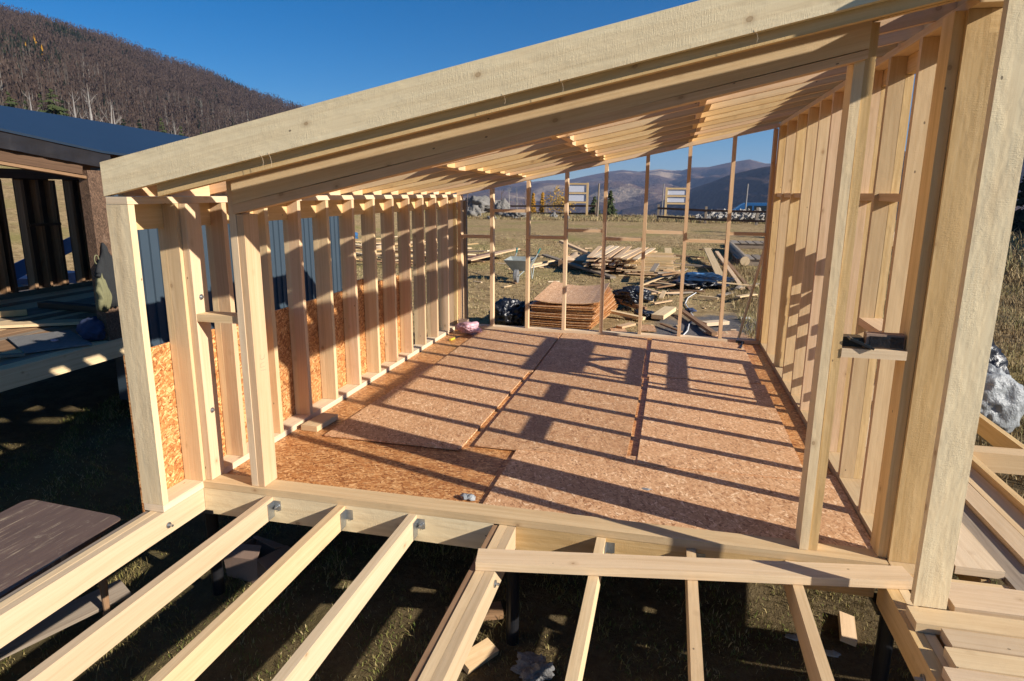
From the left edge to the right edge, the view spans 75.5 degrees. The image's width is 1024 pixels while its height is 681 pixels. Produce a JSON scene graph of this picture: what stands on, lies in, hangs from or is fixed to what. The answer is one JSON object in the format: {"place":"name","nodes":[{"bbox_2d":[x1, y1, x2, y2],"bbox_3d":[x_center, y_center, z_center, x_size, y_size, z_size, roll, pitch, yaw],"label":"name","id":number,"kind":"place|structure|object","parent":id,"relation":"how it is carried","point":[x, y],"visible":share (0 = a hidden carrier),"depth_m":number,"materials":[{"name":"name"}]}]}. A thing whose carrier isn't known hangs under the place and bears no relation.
{"place":"outdoors","nodes":[
{"label":"outdoors","id":0,"kind":"place"},
{"bbox_2d":[60,393,131,428],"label":"grass","id":1,"kind":"structure","parent":0,"point":[86,415],"depth_m":8.65,"materials":[{"name":"plant"}]},
{"bbox_2d":[14,58,262,135],"bbox_3d":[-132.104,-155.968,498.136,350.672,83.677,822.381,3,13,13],"label":"hill","id":2,"kind":"structure","parent":0,"point":[163,100],"depth_m":249.73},
{"bbox_2d":[0,33,268,133],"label":"birch grove","id":3,"kind":"object","parent":2,"relation":"on","point":[25,68],"visible":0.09,"depth_m":175.52,"materials":[{"name":"plant"}]},
{"bbox_2d":[0,14,292,133],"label":"spruce forest","id":4,"kind":"object","parent":2,"relation":"on","point":[76,34],"visible":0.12,"depth_m":218.24,"materials":[{"name":"plant"}]},
{"bbox_2d":[0,2,303,136],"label":"bare forest","id":5,"kind":"object","parent":2,"relation":"on","point":[192,82],"visible":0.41,"depth_m":225.64,"materials":[{"name":"plant"}]},
{"bbox_2d":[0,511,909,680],"bbox_3d":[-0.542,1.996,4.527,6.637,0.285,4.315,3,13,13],"label":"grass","id":6,"kind":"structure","parent":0,"point":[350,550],"depth_m":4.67,"materials":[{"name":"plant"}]},
{"bbox_2d":[0,0,915,194],"label":"sky","id":7,"kind":"structure","parent":0,"point":[306,52],"materials":[{"name":"blue"}]},
{"bbox_2d":[0,162,1023,680],"bbox_3d":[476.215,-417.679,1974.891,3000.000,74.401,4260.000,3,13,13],"label":"ground","id":8,"kind":"structure","parent":0,"point":[40,408],"depth_m":5.02,"materials":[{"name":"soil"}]},
{"bbox_2d":[3,91,17,106],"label":"spruce tree","id":9,"kind":"object","parent":8,"relation":"on","point":[9,100],"visible":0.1,"depth_m":61.36,"materials":[{"name":"green plant"}]},
{"bbox_2d":[17,270,75,290],"bbox_3d":[-10.210,-1.085,13.815,0.594,0.466,2.544,3,13,13],"label":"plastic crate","id":10,"kind":"object","parent":8,"relation":"on","point":[24,280],"visible":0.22,"depth_m":14.49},
{"bbox_2d":[14,237,71,278],"bbox_3d":[-9.931,-1.715,13.919,0.035,1.334,2.665,7,14,28],"label":"plastic board","id":11,"kind":"object","parent":10,"relation":"on","point":[20,268],"visible":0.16,"depth_m":13.65,"materials":[{"name":"plastic"}]},
{"bbox_2d":[39,89,69,115],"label":"spruce tree","id":12,"kind":"object","parent":8,"relation":"on","point":[52,107],"visible":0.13,"depth_m":61.59,"materials":[{"name":"green plant"}]},
{"bbox_2d":[0,500,120,616],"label":"old table","id":13,"kind":"object","parent":8,"relation":"on","point":[37,537],"visible":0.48,"depth_m":4.38,"materials":[{"name":"brown wood"}]},
{"bbox_2d":[0,579,130,659],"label":"plank","id":14,"kind":"object","parent":8,"relation":"on","point":[74,611],"visible":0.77,"depth_m":4.55,"materials":[{"name":"brown wood"}]},
{"bbox_2d":[78,87,102,121],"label":"birch tree","id":15,"kind":"object","parent":8,"relation":"on","point":[90,114],"visible":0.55,"depth_m":56.81,"materials":[{"name":"white plant"}]},
{"bbox_2d":[0,105,341,399],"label":"neighbour house","id":16,"kind":"structure","parent":8,"relation":"on","point":[71,153],"depth_m":9.21,"materials":[{"name":"brown wood"}]},
{"bbox_2d":[0,352,25,357],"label":"plank","id":17,"kind":"object","parent":16,"relation":"on","point":[12,355],"visible":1,"depth_m":7.06,"materials":[{"name":"grey wood"}]},
{"bbox_2d":[0,309,27,317],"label":"plank","id":18,"kind":"object","parent":16,"relation":"on","point":[12,313],"visible":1,"depth_m":9.29,"materials":[{"name":"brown wood"}]},
{"bbox_2d":[0,319,81,327],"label":"plank","id":19,"kind":"object","parent":16,"relation":"on","point":[39,323],"visible":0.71,"depth_m":8.65,"materials":[{"name":"brown wood"}]},
{"bbox_2d":[7,330,91,353],"bbox_3d":[-5.437,0.005,7.761,1.060,0.013,0.636,13,18,43],"label":"panel","id":20,"kind":"object","parent":16,"relation":"on","point":[34,343],"visible":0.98,"depth_m":7.70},
{"bbox_2d":[37,301,95,312],"bbox_3d":[-5.953,-0.454,9.661,2.514,0.086,0.171,5,13,19],"label":"plank","id":21,"kind":"object","parent":16,"relation":"on","point":[70,306],"visible":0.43,"depth_m":9.81,"materials":[{"name":"brown wood"}]},
{"bbox_2d":[76,316,105,340],"bbox_3d":[-4.992,-0.143,7.853,0.338,0.284,0.280,0,13,-1],"label":"clothes heap","id":22,"kind":"object","parent":16,"relation":"on","point":[91,328],"visible":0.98,"depth_m":7.77,"materials":[{"name":"blue fabric"}]},
{"bbox_2d":[94,243,117,311],"bbox_3d":[-4.719,-0.743,7.734,0.110,0.798,0.382,3,13,13],"label":"jacket","id":23,"kind":"object","parent":16,"relation":"hanging from","point":[105,291],"visible":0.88,"depth_m":7.66,"materials":[{"name":"fabric"}]},
{"bbox_2d":[224,536,290,582],"bbox_3d":[-1.993,1.720,5.268,0.455,0.251,0.339,5,14,20],"label":"cardboard box","id":24,"kind":"object","parent":8,"relation":"on","point":[254,559],"visible":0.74,"depth_m":5.17,"materials":[{"name":"cardboard"}]},
{"bbox_2d":[467,205,481,216],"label":"boulder","id":25,"kind":"object","parent":8,"relation":"on","point":[472,210],"visible":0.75,"depth_m":56.25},
{"bbox_2d":[446,601,503,620],"bbox_3d":[-0.269,1.944,4.719,0.400,0.050,0.140,-2,13,-9],"label":"wood offcut","id":26,"kind":"object","parent":8,"relation":"on","point":[495,611],"visible":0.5,"depth_m":4.69,"materials":[{"name":"wood"}]},
{"bbox_2d":[462,638,498,674],"bbox_3d":[-0.223,2.062,4.324,0.260,0.082,0.129,-12,17,-43],"label":"wood offcut","id":27,"kind":"object","parent":8,"relation":"on","point":[484,651],"visible":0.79,"depth_m":4.31,"materials":[{"name":"brown wood"}]},
{"bbox_2d":[464,195,499,213],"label":"boulder","id":28,"kind":"object","parent":8,"relation":"on","point":[482,203],"visible":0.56,"depth_m":61.13,"materials":[{"name":"stone"}]},
{"bbox_2d":[468,248,519,260],"bbox_3d":[-0.622,-3.134,24.030,0.178,0.296,2.591,12,17,41],"label":"plank","id":29,"kind":"object","parent":8,"relation":"on","point":[486,256],"visible":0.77,"depth_m":23.94,"materials":[{"name":"beige wood"}]},
{"bbox_2d":[495,198,509,216],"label":"boulder","id":30,"kind":"object","parent":8,"relation":"on","point":[503,204],"visible":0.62,"depth_m":57.13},
{"bbox_2d":[488,297,523,325],"bbox_3d":[-0.093,-0.570,13.408,0.745,0.592,0.784,3,13,13],"label":"black bag","id":31,"kind":"object","parent":8,"relation":"on","point":[509,311],"visible":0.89,"depth_m":13.17,"materials":[{"name":"plastic"}]},
{"bbox_2d":[0,0,1023,680],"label":"house frame","id":32,"kind":"object","parent":8,"relation":"on","point":[226,406],"visible":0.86,"depth_m":4.04,"materials":[{"name":"brown wood"}]},
{"bbox_2d":[301,413,337,431],"bbox_3d":[-1.752,0.743,6.028,0.160,0.050,0.351,4,13,16],"label":"wood offcut","id":33,"kind":"object","parent":32,"relation":"on","point":[317,423],"visible":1,"depth_m":5.97,"materials":[{"name":"brown wood"}]},
{"bbox_2d":[325,364,528,450],"bbox_3d":[-0.715,0.597,6.765,1.235,0.014,2.500,4,13,14],"label":"chipboard sheet","id":34,"kind":"object","parent":32,"relation":"on","point":[449,407],"visible":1,"depth_m":6.43,"materials":[{"name":"wood"}]},
{"bbox_2d":[460,493,475,500],"bbox_3d":[-0.305,1.084,4.588,0.118,0.042,0.072,3,13,13],"label":"plastic scrap","id":35,"kind":"object","parent":32,"relation":"on","point":[469,497],"visible":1,"depth_m":4.57,"materials":[{"name":"white plastic"}]},
{"bbox_2d":[455,321,481,333],"bbox_3d":[-0.652,-0.199,9.888,0.403,0.184,0.265,3,13,13],"label":"plastic bag","id":36,"kind":"object","parent":32,"relation":"on","point":[467,327],"visible":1,"depth_m":9.82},
{"bbox_2d":[436,329,561,372],"bbox_3d":[-0.101,0.098,9.016,1.220,0.014,2.270,3,13,13],"label":"chipboard sheet","id":37,"kind":"object","parent":32,"relation":"on","point":[517,350],"visible":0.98,"depth_m":8.82,"materials":[{"name":"wood"}]},
{"bbox_2d":[474,371,642,460],"bbox_3d":[0.587,0.658,6.520,1.250,0.014,2.420,4,13,14],"label":"chipboard sheet","id":38,"kind":"object","parent":32,"relation":"on","point":[585,415],"visible":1,"depth_m":6.21,"materials":[{"name":"wood"}]},
{"bbox_2d":[535,333,647,377],"bbox_3d":[1.130,0.164,8.752,1.240,0.014,2.260,3,13,13],"label":"chipboard sheet","id":39,"kind":"object","parent":32,"relation":"on","point":[602,355],"visible":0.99,"depth_m":8.57,"materials":[{"name":"wood"}]},
{"bbox_2d":[483,450,872,548],"bbox_3d":[1.115,1.072,4.724,2.440,0.014,1.120,3,13,13],"label":"chipboard sheet","id":40,"kind":"object","parent":32,"relation":"on","point":[676,497],"visible":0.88,"depth_m":4.61,"materials":[{"name":"wood"}]},
{"bbox_2d":[475,548,912,589],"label":"loose beam","id":41,"kind":"structure","parent":32,"relation":"on","point":[742,570],"depth_m":3.69,"materials":[{"name":"beige wood"}]},
{"bbox_2d":[648,338,760,383],"bbox_3d":[2.404,0.225,8.476,1.240,0.014,2.100,3,13,13],"label":"chipboard sheet","id":42,"kind":"object","parent":32,"relation":"on","point":[719,361],"visible":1,"depth_m":8.27,"materials":[{"name":"wood"}]},
{"bbox_2d":[637,377,802,479],"bbox_3d":[1.883,0.730,6.230,1.250,0.014,2.560,3,13,13],"label":"chipboard sheet","id":43,"kind":"object","parent":32,"relation":"on","point":[722,427],"visible":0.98,"depth_m":5.87,"materials":[{"name":"wood"}]},
{"bbox_2d":[847,336,874,349],"bbox_3d":[1.892,0.013,3.588,0.132,0.058,0.070,5,13,18],"label":"mobile phone","id":44,"kind":"object","parent":32,"relation":"on","point":[860,342],"visible":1,"depth_m":3.56,"materials":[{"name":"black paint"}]},
{"bbox_2d":[863,331,905,349],"bbox_3d":[2.024,0.001,3.597,0.191,0.080,0.066,3,13,13],"label":"bluetooth speaker","id":45,"kind":"object","parent":32,"relation":"on","point":[883,340],"visible":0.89,"depth_m":3.57},
{"bbox_2d":[861,371,1023,680],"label":"side deck","id":46,"kind":"structure","parent":32,"relation":"attached to","point":[977,625],"depth_m":3.66,"materials":[{"name":"brown wood"}]},
{"bbox_2d":[980,363,1023,432],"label":"plastic film","id":47,"kind":"object","parent":46,"relation":"on","point":[1002,405],"visible":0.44,"depth_m":6.73,"materials":[{"name":"white plastic"}]},
{"bbox_2d":[989,340,1009,374],"bbox_3d":[5.036,0.251,7.259,0.710,0.769,0.697,3,13,13],"label":"black bag","id":48,"kind":"object","parent":47,"relation":"on","point":[997,358],"visible":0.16,"depth_m":7.04,"materials":[{"name":"plastic"}]},
{"bbox_2d":[503,212,525,218],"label":"boulder","id":49,"kind":"object","parent":8,"relation":"on","point":[515,215],"visible":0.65,"depth_m":54.95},
{"bbox_2d":[504,248,540,282],"bbox_3d":[0.295,-2.212,19.402,0.840,0.878,1.821,3,13,13],"label":"wheelbarrow","id":50,"kind":"object","parent":8,"relation":"on","point":[516,264],"visible":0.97,"depth_m":18.96,"materials":[{"name":"metal"}]},
{"bbox_2d":[510,651,554,680],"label":"cement lump","id":51,"kind":"object","parent":8,"relation":"on","point":[530,666],"visible":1,"depth_m":4.16,"materials":[{"name":"concrete"}]},
{"bbox_2d":[485,202,596,216],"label":"fence","id":52,"kind":"object","parent":8,"relation":"on","point":[545,206],"visible":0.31,"depth_m":60.98,"materials":[{"name":"brown wood"}]},
{"bbox_2d":[538,185,563,212],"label":"yellow bush tree","id":53,"kind":"object","parent":8,"relation":"on","point":[556,194],"visible":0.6,"depth_m":74.36,"materials":[{"name":"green plant"}]},
{"bbox_2d":[356,233,767,340],"bbox_3d":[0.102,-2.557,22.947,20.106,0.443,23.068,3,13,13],"label":"grass","id":54,"kind":"structure","parent":8,"relation":"on","point":[569,272],"depth_m":21.86,"materials":[{"name":"plant"}]},
{"bbox_2d":[552,192,577,212],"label":"yellow bush tree","id":55,"kind":"object","parent":8,"relation":"on","point":[560,201],"visible":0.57,"depth_m":65.95,"materials":[{"name":"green plant"}]},
{"bbox_2d":[529,309,615,329],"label":"chipboard sheet","id":56,"kind":"object","parent":8,"relation":"on","point":[557,327],"visible":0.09,"depth_m":12.84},
{"bbox_2d":[529,309,614,328],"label":"chipboard sheet","id":57,"kind":"object","parent":56,"relation":"on","point":[566,326],"visible":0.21,"depth_m":12.77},
{"bbox_2d":[529,306,617,327],"bbox_3d":[1.345,-0.554,13.881,1.260,0.025,2.500,5,14,20],"label":"chipboard sheet","id":58,"kind":"object","parent":57,"relation":"on","point":[592,325],"visible":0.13,"depth_m":12.86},
{"bbox_2d":[529,321,590,326],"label":"chipboard sheet","id":59,"kind":"object","parent":58,"relation":"on","point":[559,324],"visible":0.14,"depth_m":12.74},
{"bbox_2d":[529,304,617,324],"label":"chipboard sheet","id":60,"kind":"object","parent":59,"relation":"on","point":[610,309],"visible":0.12,"depth_m":13.60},
{"bbox_2d":[529,319,592,324],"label":"chipboard sheet","id":61,"kind":"object","parent":60,"relation":"on","point":[559,322],"visible":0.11,"depth_m":12.73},
{"bbox_2d":[529,303,615,323],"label":"chipboard sheet","id":62,"kind":"object","parent":61,"relation":"on","point":[566,320],"visible":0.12,"depth_m":12.77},
{"bbox_2d":[531,301,615,321],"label":"chipboard sheet","id":63,"kind":"object","parent":62,"relation":"on","point":[585,321],"visible":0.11,"depth_m":12.81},
{"bbox_2d":[530,300,614,320],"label":"chipboard sheet","id":64,"kind":"object","parent":63,"relation":"on","point":[571,318],"visible":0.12,"depth_m":12.72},
{"bbox_2d":[530,299,614,319],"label":"chipboard sheet","id":65,"kind":"object","parent":64,"relation":"on","point":[595,316],"visible":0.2,"depth_m":12.73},
{"bbox_2d":[530,298,614,317],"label":"chipboard sheet","id":66,"kind":"object","parent":65,"relation":"on","point":[575,316],"visible":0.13,"depth_m":12.76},
{"bbox_2d":[530,312,595,316],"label":"chipboard sheet","id":67,"kind":"object","parent":66,"relation":"on","point":[561,315],"visible":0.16,"depth_m":12.68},
{"bbox_2d":[530,296,613,315],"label":"chipboard sheet","id":68,"kind":"object","parent":67,"relation":"on","point":[531,311],"visible":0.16,"depth_m":12.72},
{"bbox_2d":[532,295,613,313],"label":"chipboard sheet","id":69,"kind":"object","parent":68,"relation":"on","point":[609,299],"visible":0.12,"depth_m":12.74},
{"bbox_2d":[531,294,612,312],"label":"chipboard sheet","id":70,"kind":"object","parent":69,"relation":"on","point":[574,312],"visible":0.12,"depth_m":12.70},
{"bbox_2d":[530,293,611,311],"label":"chipboard sheet","id":71,"kind":"object","parent":70,"relation":"on","point":[568,310],"visible":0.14,"depth_m":12.73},
{"bbox_2d":[531,291,611,310],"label":"chipboard sheet","id":72,"kind":"object","parent":71,"relation":"on","point":[594,309],"visible":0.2,"depth_m":12.67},
{"bbox_2d":[536,306,584,308],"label":"chipboard sheet","id":73,"kind":"object","parent":72,"relation":"on","point":[561,307],"visible":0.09,"depth_m":12.68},
{"bbox_2d":[530,302,593,308],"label":"chipboard sheet","id":74,"kind":"object","parent":73,"relation":"on","point":[531,304],"visible":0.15,"depth_m":12.66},
{"bbox_2d":[532,289,611,307],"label":"chipboard sheet","id":75,"kind":"object","parent":74,"relation":"on","point":[608,292],"visible":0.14,"depth_m":12.71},
{"bbox_2d":[533,287,609,305],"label":"chipboard sheet","id":76,"kind":"object","parent":75,"relation":"on","point":[593,304],"visible":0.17,"depth_m":12.70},
{"bbox_2d":[533,281,609,303],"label":"chipboard sheet","id":77,"kind":"object","parent":76,"relation":"on","point":[552,293],"visible":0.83,"depth_m":13.55,"materials":[{"name":"wood"}]},
{"bbox_2d":[558,252,597,269],"bbox_3d":[2.607,-2.824,23.149,1.551,0.370,2.653,3,13,13],"label":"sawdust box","id":78,"kind":"object","parent":8,"relation":"on","point":[581,259],"visible":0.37,"depth_m":22.10,"materials":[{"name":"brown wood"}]},
{"bbox_2d":[559,240,590,254],"bbox_3d":[2.713,-3.178,23.965,0.162,0.642,4.042,-5,14,-24],"label":"plank","id":79,"kind":"object","parent":78,"relation":"on","point":[579,249],"visible":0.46,"depth_m":24.53,"materials":[{"name":"beige wood"}]},
{"bbox_2d":[569,183,588,215],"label":"notice board","id":80,"kind":"object","parent":8,"relation":"on","point":[577,192],"visible":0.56,"depth_m":58.49,"materials":[{"name":"brown wood"}]},
{"bbox_2d":[542,254,615,278],"bbox_3d":[2.073,-2.463,21.595,0.202,0.339,4.455,-5,14,-24],"label":"plank","id":81,"kind":"object","parent":8,"relation":"on","point":[581,267],"visible":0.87,"depth_m":21.06,"materials":[{"name":"brown wood"}]},
{"bbox_2d":[602,190,616,214],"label":"spruce tree","id":82,"kind":"object","parent":8,"relation":"on","point":[611,209],"visible":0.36,"depth_m":59.87,"materials":[{"name":"green plant"}]},
{"bbox_2d":[610,310,644,319],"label":"plank","id":83,"kind":"object","parent":8,"relation":"on","point":[625,314],"visible":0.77,"depth_m":14.02,"materials":[{"name":"brown wood"}]},
{"bbox_2d":[613,297,646,309],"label":"plank","id":84,"kind":"object","parent":8,"relation":"on","point":[634,306],"visible":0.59,"depth_m":14.78,"materials":[{"name":"brown wood"}]},
{"bbox_2d":[612,285,653,305],"bbox_3d":[2.711,-1.003,14.987,1.014,0.497,0.690,3,13,13],"label":"torn plastic","id":85,"kind":"object","parent":84,"relation":"on","point":[629,295],"visible":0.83,"depth_m":14.79,"materials":[{"name":"plastic"}]},
{"bbox_2d":[633,308,653,318],"bbox_3d":[2.831,-0.584,14.196,0.469,0.176,0.661,3,13,13],"label":"torn plastic","id":86,"kind":"object","parent":8,"relation":"on","point":[646,313],"visible":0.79,"depth_m":14.03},
{"bbox_2d":[641,325,655,331],"bbox_3d":[2.716,-0.249,13.192,0.280,0.015,0.600,2,13,7],"label":"panel piece","id":87,"kind":"object","parent":8,"relation":"on","point":[650,328],"visible":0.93,"depth_m":13.11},
{"bbox_2d":[651,306,675,319],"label":"plank","id":88,"kind":"object","parent":8,"relation":"on","point":[663,313],"visible":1,"depth_m":14.08,"materials":[{"name":"brown wood"}]},
{"bbox_2d":[664,187,685,215],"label":"notice board","id":89,"kind":"object","parent":8,"relation":"on","point":[677,194],"visible":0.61,"depth_m":54.57,"materials":[{"name":"brown wood"}]},
{"bbox_2d":[682,310,716,335],"bbox_3d":[3.777,-0.380,13.457,0.101,0.112,2.124,0,13,-2],"label":"plank","id":90,"kind":"object","parent":8,"relation":"on","point":[702,325],"visible":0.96,"depth_m":13.23,"materials":[{"name":"brown wood"}]},
{"bbox_2d":[670,272,733,288],"bbox_3d":[5.370,-1.699,18.625,1.797,0.350,2.699,3,13,13],"label":"rubbish heap","id":91,"kind":"object","parent":8,"relation":"on","point":[706,280],"visible":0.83,"depth_m":17.98,"materials":[{"name":"black plastic"}]},
{"bbox_2d":[704,248,722,275],"bbox_3d":[6.770,-2.603,22.158,0.242,0.431,7.404,3,13,12],"label":"plank","id":92,"kind":"object","parent":91,"relation":"on","point":[715,266],"visible":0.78,"depth_m":22.18,"materials":[{"name":"brown wood"}]},
{"bbox_2d":[657,204,770,224],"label":"fence","id":93,"kind":"object","parent":8,"relation":"on","point":[706,210],"visible":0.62,"depth_m":49.88,"materials":[{"name":"brown wood"}]},
{"bbox_2d":[702,319,728,325],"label":"plank","id":94,"kind":"object","parent":8,"relation":"on","point":[713,322],"visible":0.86,"depth_m":13.32,"materials":[{"name":"beige wood"}]},
{"bbox_2d":[704,330,753,338],"bbox_3d":[4.183,-0.078,12.505,0.700,0.015,0.900,-3,13,-15],"label":"panel piece","id":95,"kind":"object","parent":8,"relation":"on","point":[733,334],"visible":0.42,"depth_m":12.63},
{"bbox_2d":[715,251,744,289],"bbox_3d":[6.894,-2.344,21.133,0.122,0.408,7.407,3,13,11],"label":"plank","id":96,"kind":"object","parent":8,"relation":"on","point":[729,270],"visible":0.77,"depth_m":20.27,"materials":[{"name":"beige wood"}]},
{"bbox_2d":[695,207,771,220],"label":"rubble heap","id":97,"kind":"object","parent":8,"relation":"on","point":[734,215],"visible":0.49,"depth_m":52.02,"materials":[{"name":"stone"}]},
{"bbox_2d":[729,241,749,265],"bbox_3d":[8.835,-3.484,26.030,0.358,0.398,6.721,3,13,13],"label":"log","id":98,"kind":"object","parent":8,"relation":"on","point":[744,259],"visible":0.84,"depth_m":24.06,"materials":[{"name":"grey wood"}]},
{"bbox_2d":[728,261,755,293],"bbox_3d":[6.788,-1.986,19.869,0.101,0.289,6.407,3,13,11],"label":"plank","id":99,"kind":"object","parent":8,"relation":"on","point":[736,272],"visible":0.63,"depth_m":19.54,"materials":[{"name":"brown wood"}]},
{"bbox_2d":[730,240,768,248],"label":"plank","id":100,"kind":"object","parent":8,"relation":"on","point":[742,244],"visible":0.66,"depth_m":29.52,"materials":[{"name":"brown wood"}]},
{"bbox_2d":[732,254,766,265],"bbox_3d":[8.874,-2.905,23.895,1.600,0.250,1.800,3,13,13],"label":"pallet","id":101,"kind":"object","parent":8,"relation":"on","point":[754,259],"visible":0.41,"depth_m":23.26,"materials":[{"name":"grey wood"}]},
{"bbox_2d":[733,203,771,210],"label":"van","id":102,"kind":"object","parent":8,"relation":"on","point":[753,206],"visible":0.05,"depth_m":59.82,"materials":[{"name":"blue paint"}]},
{"bbox_2d":[824,649,840,657],"bbox_3d":[2.076,2.033,4.295,0.116,0.024,0.064,3,13,13],"label":"plastic scrap","id":103,"kind":"object","parent":8,"relation":"on","point":[831,653],"visible":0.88,"depth_m":4.28,"materials":[{"name":"grey plastic"}]},
{"bbox_2d":[838,611,856,646],"bbox_3d":[2.330,2.001,4.594,0.106,0.059,0.300,6,14,22],"label":"wood offcut","id":104,"kind":"object","parent":8,"relation":"on","point":[847,629],"visible":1,"depth_m":4.56,"materials":[{"name":"beige wood"}]},
{"bbox_2d":[1011,176,1023,233],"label":"spruce tree","id":105,"kind":"object","parent":8,"relation":"on","point":[1018,220],"visible":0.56,"depth_m":32.12,"materials":[{"name":"green plant"}]},
{"bbox_2d":[424,209,765,223],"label":"grass","id":106,"kind":"structure","parent":0,"point":[612,217],"depth_m":54.27,"materials":[{"name":"plant"}]},
{"bbox_2d":[452,159,770,215],"bbox_3d":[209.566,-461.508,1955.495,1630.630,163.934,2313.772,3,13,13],"label":"mountain","id":107,"kind":"structure","parent":0,"point":[627,187],"depth_m":1769.61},
{"bbox_2d":[622,152,1023,218],"bbox_3d":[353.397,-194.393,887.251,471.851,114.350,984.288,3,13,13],"label":"mountain","id":108,"kind":"structure","parent":0,"point":[713,195],"depth_m":893.39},
{"bbox_2d":[842,334,862,346],"bbox_3d":[1.875,-0.001,3.667,0.110,0.053,0.082,3,13,13],"label":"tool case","id":109,"kind":"object","parent":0,"point":[846,341],"visible":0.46,"depth_m":3.63,"materials":[{"name":"black plastic"}]},
{"bbox_2d":[720,263,1023,498],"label":"grass","id":110,"kind":"structure","parent":0,"point":[1015,301],"depth_m":13.95,"materials":[{"name":"plant"}]},
{"bbox_2d":[1003,227,1023,287],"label":"grass","id":111,"kind":"structure","parent":0,"point":[1015,243],"depth_m":20.68,"materials":[{"name":"plant"}]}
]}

